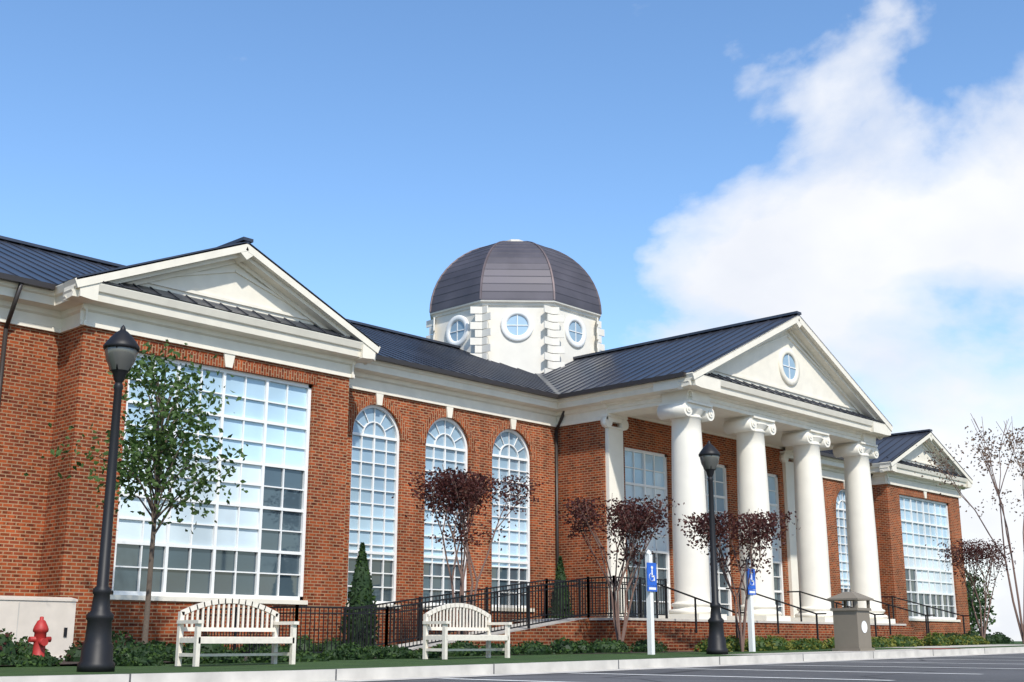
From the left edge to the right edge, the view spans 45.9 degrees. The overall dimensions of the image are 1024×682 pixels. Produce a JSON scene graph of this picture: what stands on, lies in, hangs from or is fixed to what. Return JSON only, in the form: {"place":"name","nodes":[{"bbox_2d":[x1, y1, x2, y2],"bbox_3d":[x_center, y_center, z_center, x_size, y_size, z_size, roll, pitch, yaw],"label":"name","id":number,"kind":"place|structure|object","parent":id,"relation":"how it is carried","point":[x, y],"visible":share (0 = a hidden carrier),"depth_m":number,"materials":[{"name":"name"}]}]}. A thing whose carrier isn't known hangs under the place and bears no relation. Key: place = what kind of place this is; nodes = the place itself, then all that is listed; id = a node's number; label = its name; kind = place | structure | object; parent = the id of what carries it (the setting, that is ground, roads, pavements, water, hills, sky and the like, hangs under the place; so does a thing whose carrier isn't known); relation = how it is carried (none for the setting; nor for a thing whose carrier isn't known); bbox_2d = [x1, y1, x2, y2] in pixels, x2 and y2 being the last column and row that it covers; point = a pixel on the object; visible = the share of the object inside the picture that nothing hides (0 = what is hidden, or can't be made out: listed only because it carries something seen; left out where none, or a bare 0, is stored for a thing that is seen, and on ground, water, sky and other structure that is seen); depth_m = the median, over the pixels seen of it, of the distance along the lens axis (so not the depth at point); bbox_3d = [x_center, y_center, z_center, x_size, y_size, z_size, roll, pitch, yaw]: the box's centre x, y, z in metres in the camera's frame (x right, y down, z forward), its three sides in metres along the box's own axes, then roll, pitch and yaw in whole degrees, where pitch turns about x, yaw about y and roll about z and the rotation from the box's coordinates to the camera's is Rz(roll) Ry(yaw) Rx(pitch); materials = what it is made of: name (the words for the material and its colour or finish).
{"place":"outdoors","nodes":[
{"label":"outdoors","id":0,"kind":"place"},
{"bbox_2d":[0,322,969,649],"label":"building walls","id":1,"kind":"structure","parent":0,"point":[50,528],"depth_m":29.91,"materials":[{"name":"red brick"}]},
{"bbox_2d":[0,235,972,570],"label":"building roof","id":2,"kind":"structure","parent":1,"relation":"on","point":[22,263],"depth_m":37.51,"materials":[{"name":"grey metal"}]},
{"bbox_2d":[426,239,604,373],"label":"dome","id":3,"kind":"structure","parent":2,"relation":"on","point":[530,307],"depth_m":45.51,"materials":[{"name":"paint"}]},
{"bbox_2d":[0,242,972,497],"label":"building trim","id":4,"kind":"structure","parent":1,"relation":"attached to","point":[246,276],"depth_m":33.27,"materials":[{"name":"white paint"}]},
{"bbox_2d":[111,353,956,619],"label":"windows","id":5,"kind":"structure","parent":1,"relation":"in","point":[250,544],"depth_m":30.02,"materials":[{"name":"white glass"}]},
{"bbox_2d":[0,641,1023,675],"bbox_3d":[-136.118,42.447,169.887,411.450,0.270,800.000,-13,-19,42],"label":"lawn","id":6,"kind":"structure","parent":0,"point":[66,669],"depth_m":19.44,"materials":[{"name":"green plant"}]},
{"bbox_2d":[76,325,139,671],"bbox_3d":[-5.246,1.974,15.766,0.480,4.520,0.480,-13,-19,42],"label":"lamp post","id":7,"kind":"object","parent":6,"relation":"on","point":[121,347],"visible":1,"depth_m":15.57,"materials":[{"name":"black metal"}]},
{"bbox_2d":[175,598,298,666],"bbox_3d":[-4.239,4.512,18.759,0.590,1.018,1.850,-13,-19,42],"label":"bench","id":8,"kind":"object","parent":6,"relation":"on","point":[197,639],"visible":0.98,"depth_m":18.82,"materials":[{"name":"paint"}]},
{"bbox_2d":[423,603,511,658],"bbox_3d":[-0.817,5.412,22.577,0.590,1.018,1.850,-11,-18,38],"label":"bench","id":9,"kind":"object","parent":6,"relation":"on","point":[445,637],"visible":0.98,"depth_m":22.63,"materials":[{"name":"paint"}]},
{"bbox_2d":[0,644,989,665],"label":"planting bed","id":10,"kind":"object","parent":6,"relation":"on","point":[63,662],"visible":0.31,"depth_m":26.81,"materials":[{"name":"brown soil"}]},
{"bbox_2d":[0,596,77,659],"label":"utility cabinet","id":11,"kind":"object","parent":10,"relation":"on","point":[20,616],"visible":0.74,"depth_m":22.32,"materials":[{"name":"metal"}]},
{"bbox_2d":[28,616,51,657],"bbox_3d":[-7.316,4.655,18.739,0.297,0.750,0.340,-13,-19,42],"label":"fire hydrant","id":12,"kind":"object","parent":10,"relation":"on","point":[40,640],"visible":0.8,"depth_m":18.69,"materials":[{"name":"red metal"}]},
{"bbox_2d":[0,628,135,661],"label":"shrubs","id":13,"kind":"object","parent":10,"relation":"on","point":[10,647],"visible":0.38,"depth_m":20.42,"materials":[{"name":"green plant"}]},
{"bbox_2d":[24,339,247,643],"bbox_3d":[-6.667,2.868,22.491,3.396,5.995,3.534,-2,-14,7],"label":"green tree","id":14,"kind":"object","parent":10,"relation":"on","point":[166,446],"visible":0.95,"depth_m":22.39,"materials":[{"name":"green plant"}]},
{"bbox_2d":[0,641,385,664],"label":"shrubs","id":15,"kind":"object","parent":10,"relation":"on","point":[163,651],"visible":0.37,"depth_m":20.77,"materials":[{"name":"green plant"}]},
{"bbox_2d":[0,644,439,666],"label":"shrubs","id":16,"kind":"object","parent":10,"relation":"on","point":[134,658],"visible":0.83,"depth_m":20.11,"materials":[{"name":"green plant"}]},
{"bbox_2d":[112,630,360,656],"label":"wall shrubs","id":17,"kind":"object","parent":10,"relation":"on","point":[208,648],"depth_m":25.42,"materials":[{"name":"green plant"}]},
{"bbox_2d":[339,542,379,648],"bbox_3d":[-3.569,6.031,28.407,0.976,2.584,0.970,-13,-19,42],"label":"conifer","id":18,"kind":"object","parent":10,"relation":"on","point":[360,592],"visible":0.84,"depth_m":28.24,"materials":[{"name":"green plant"}]},
{"bbox_2d":[391,464,546,634],"bbox_3d":[-1.240,5.220,29.327,3.095,4.582,4.120,-13,-19,42],"label":"red tree","id":19,"kind":"object","parent":10,"relation":"on","point":[459,495],"visible":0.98,"depth_m":29.29,"materials":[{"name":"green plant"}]},
{"bbox_2d":[431,636,667,656],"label":"shrubs","id":20,"kind":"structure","parent":10,"relation":"on","point":[566,646],"depth_m":26.53,"materials":[{"name":"green plant"}]},
{"bbox_2d":[551,492,684,640],"bbox_3d":[2.555,5.605,29.613,3.083,3.916,3.145,2,-14,-8],"label":"red tree","id":21,"kind":"object","parent":10,"relation":"on","point":[633,521],"visible":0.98,"depth_m":29.61,"materials":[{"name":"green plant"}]},
{"bbox_2d":[674,508,800,651],"bbox_3d":[5.494,5.615,28.620,3.152,3.393,2.600,-13,-19,42],"label":"red tree","id":22,"kind":"object","parent":10,"relation":"on","point":[754,521],"visible":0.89,"depth_m":28.54,"materials":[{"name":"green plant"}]},
{"bbox_2d":[693,632,989,651],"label":"shrubs","id":23,"kind":"object","parent":10,"relation":"on","point":[772,643],"depth_m":32.10,"materials":[{"name":"green plant"}]},
{"bbox_2d":[548,556,574,617],"bbox_3d":[1.436,7.672,35.551,0.935,2.686,0.933,-13,-19,42],"label":"conifer","id":24,"kind":"object","parent":6,"relation":"on","point":[560,574],"visible":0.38,"depth_m":35.51,"materials":[{"name":"green plant"}]},
{"bbox_2d":[645,549,656,654],"bbox_3d":[2.939,5.537,25.693,0.164,2.190,0.320,-13,-19,42],"label":"accessible sign","id":25,"kind":"object","parent":6,"relation":"on","point":[651,577],"visible":1,"depth_m":25.66,"materials":[{"name":"white metal"}]},
{"bbox_2d":[698,441,727,653],"bbox_3d":[4.297,4.362,25.827,0.480,4.520,0.480,-13,-19,42],"label":"lamp post","id":26,"kind":"object","parent":6,"relation":"on","point":[709,454],"visible":0.99,"depth_m":25.65,"materials":[{"name":"black metal"}]},
{"bbox_2d":[745,557,755,651],"bbox_3d":[5.614,6.187,28.455,0.164,2.190,0.320,-13,-19,42],"label":"accessible sign","id":27,"kind":"object","parent":6,"relation":"on","point":[750,608],"visible":0.98,"depth_m":28.40,"materials":[{"name":"white metal"}]},
{"bbox_2d":[923,631,1013,643],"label":"wall shrubs","id":28,"kind":"object","parent":6,"relation":"on","point":[999,638],"depth_m":51.76,"materials":[{"name":"green plant"}]},
{"bbox_2d":[914,413,1023,643],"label":"pale tree","id":29,"kind":"object","parent":6,"relation":"on","point":[1020,622],"visible":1,"depth_m":46.91,"materials":[{"name":"red plant"}]},
{"bbox_2d":[925,538,1023,637],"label":"red tree","id":30,"kind":"object","parent":6,"relation":"on","point":[976,552],"visible":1,"depth_m":44.35,"materials":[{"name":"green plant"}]},
{"bbox_2d":[966,577,988,634],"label":"tree","id":31,"kind":"object","parent":6,"relation":"on","point":[975,609],"visible":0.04,"depth_m":148.50,"materials":[{"name":"green plant"}]},
{"bbox_2d":[965,570,996,635],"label":"tree","id":32,"kind":"object","parent":6,"relation":"on","point":[977,610],"visible":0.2,"depth_m":118.73,"materials":[{"name":"green plant"}]},
{"bbox_2d":[1008,454,1023,479],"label":"pale tree","id":33,"kind":"object","parent":6,"relation":"on","point":[1020,466],"visible":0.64,"depth_m":48.02,"materials":[{"name":"red plant"}]},
{"bbox_2d":[0,0,1023,640],"label":"sky","id":34,"kind":"structure","parent":0,"point":[854,167],"materials":[{"name":"blue"}]},
{"bbox_2d":[381,618,925,650],"bbox_3d":[5.132,8.487,33.968,5.410,1.254,22.730,-13,-19,42],"label":"portico base","id":35,"kind":"object","parent":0,"point":[676,634],"visible":0.29,"depth_m":30.70,"materials":[{"name":"red brick"}]},
{"bbox_2d":[199,575,971,652],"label":"railings","id":36,"kind":"object","parent":35,"relation":"on","point":[486,598],"visible":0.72,"depth_m":29.27,"materials":[{"name":"black metal"}]},
{"bbox_2d":[600,399,895,623],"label":"portico columns","id":37,"kind":"structure","parent":35,"relation":"on","point":[808,558],"depth_m":37.39,"materials":[{"name":"white paint"}]},
{"bbox_2d":[361,653,1023,681],"bbox_3d":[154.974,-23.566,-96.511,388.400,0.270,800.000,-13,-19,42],"label":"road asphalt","id":38,"kind":"structure","parent":0,"point":[964,668],"depth_m":18.14,"materials":[{"name":"grey asphalt"}]},
{"bbox_2d":[437,659,1015,681],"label":"road markings","id":39,"kind":"object","parent":38,"relation":"on","point":[758,677],"visible":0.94,"depth_m":18.00,"materials":[{"name":"paint"}]},
{"bbox_2d":[721,645,1019,654],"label":"sidewalk","id":40,"kind":"structure","parent":0,"point":[938,647],"depth_m":29.90,"materials":[{"name":"concrete"}]},
{"bbox_2d":[827,592,874,650],"bbox_3d":[8.043,6.635,28.605,0.800,1.360,0.800,-13,-19,42],"label":"trash bin","id":41,"kind":"object","parent":40,"relation":"on","point":[852,630],"visible":0.99,"depth_m":28.37,"materials":[{"name":"beige concrete"}]},
{"bbox_3d":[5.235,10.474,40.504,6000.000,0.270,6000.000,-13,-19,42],"label":"ground","id":42,"kind":"structure","parent":0,"visible":0},
{"bbox_2d":[0,647,1023,681],"bbox_3d":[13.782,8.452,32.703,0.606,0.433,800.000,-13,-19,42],"label":"kerb","id":43,"kind":"structure","parent":42,"relation":"on","point":[383,673],"depth_m":18.28,"materials":[{"name":"concrete"}]}
]}

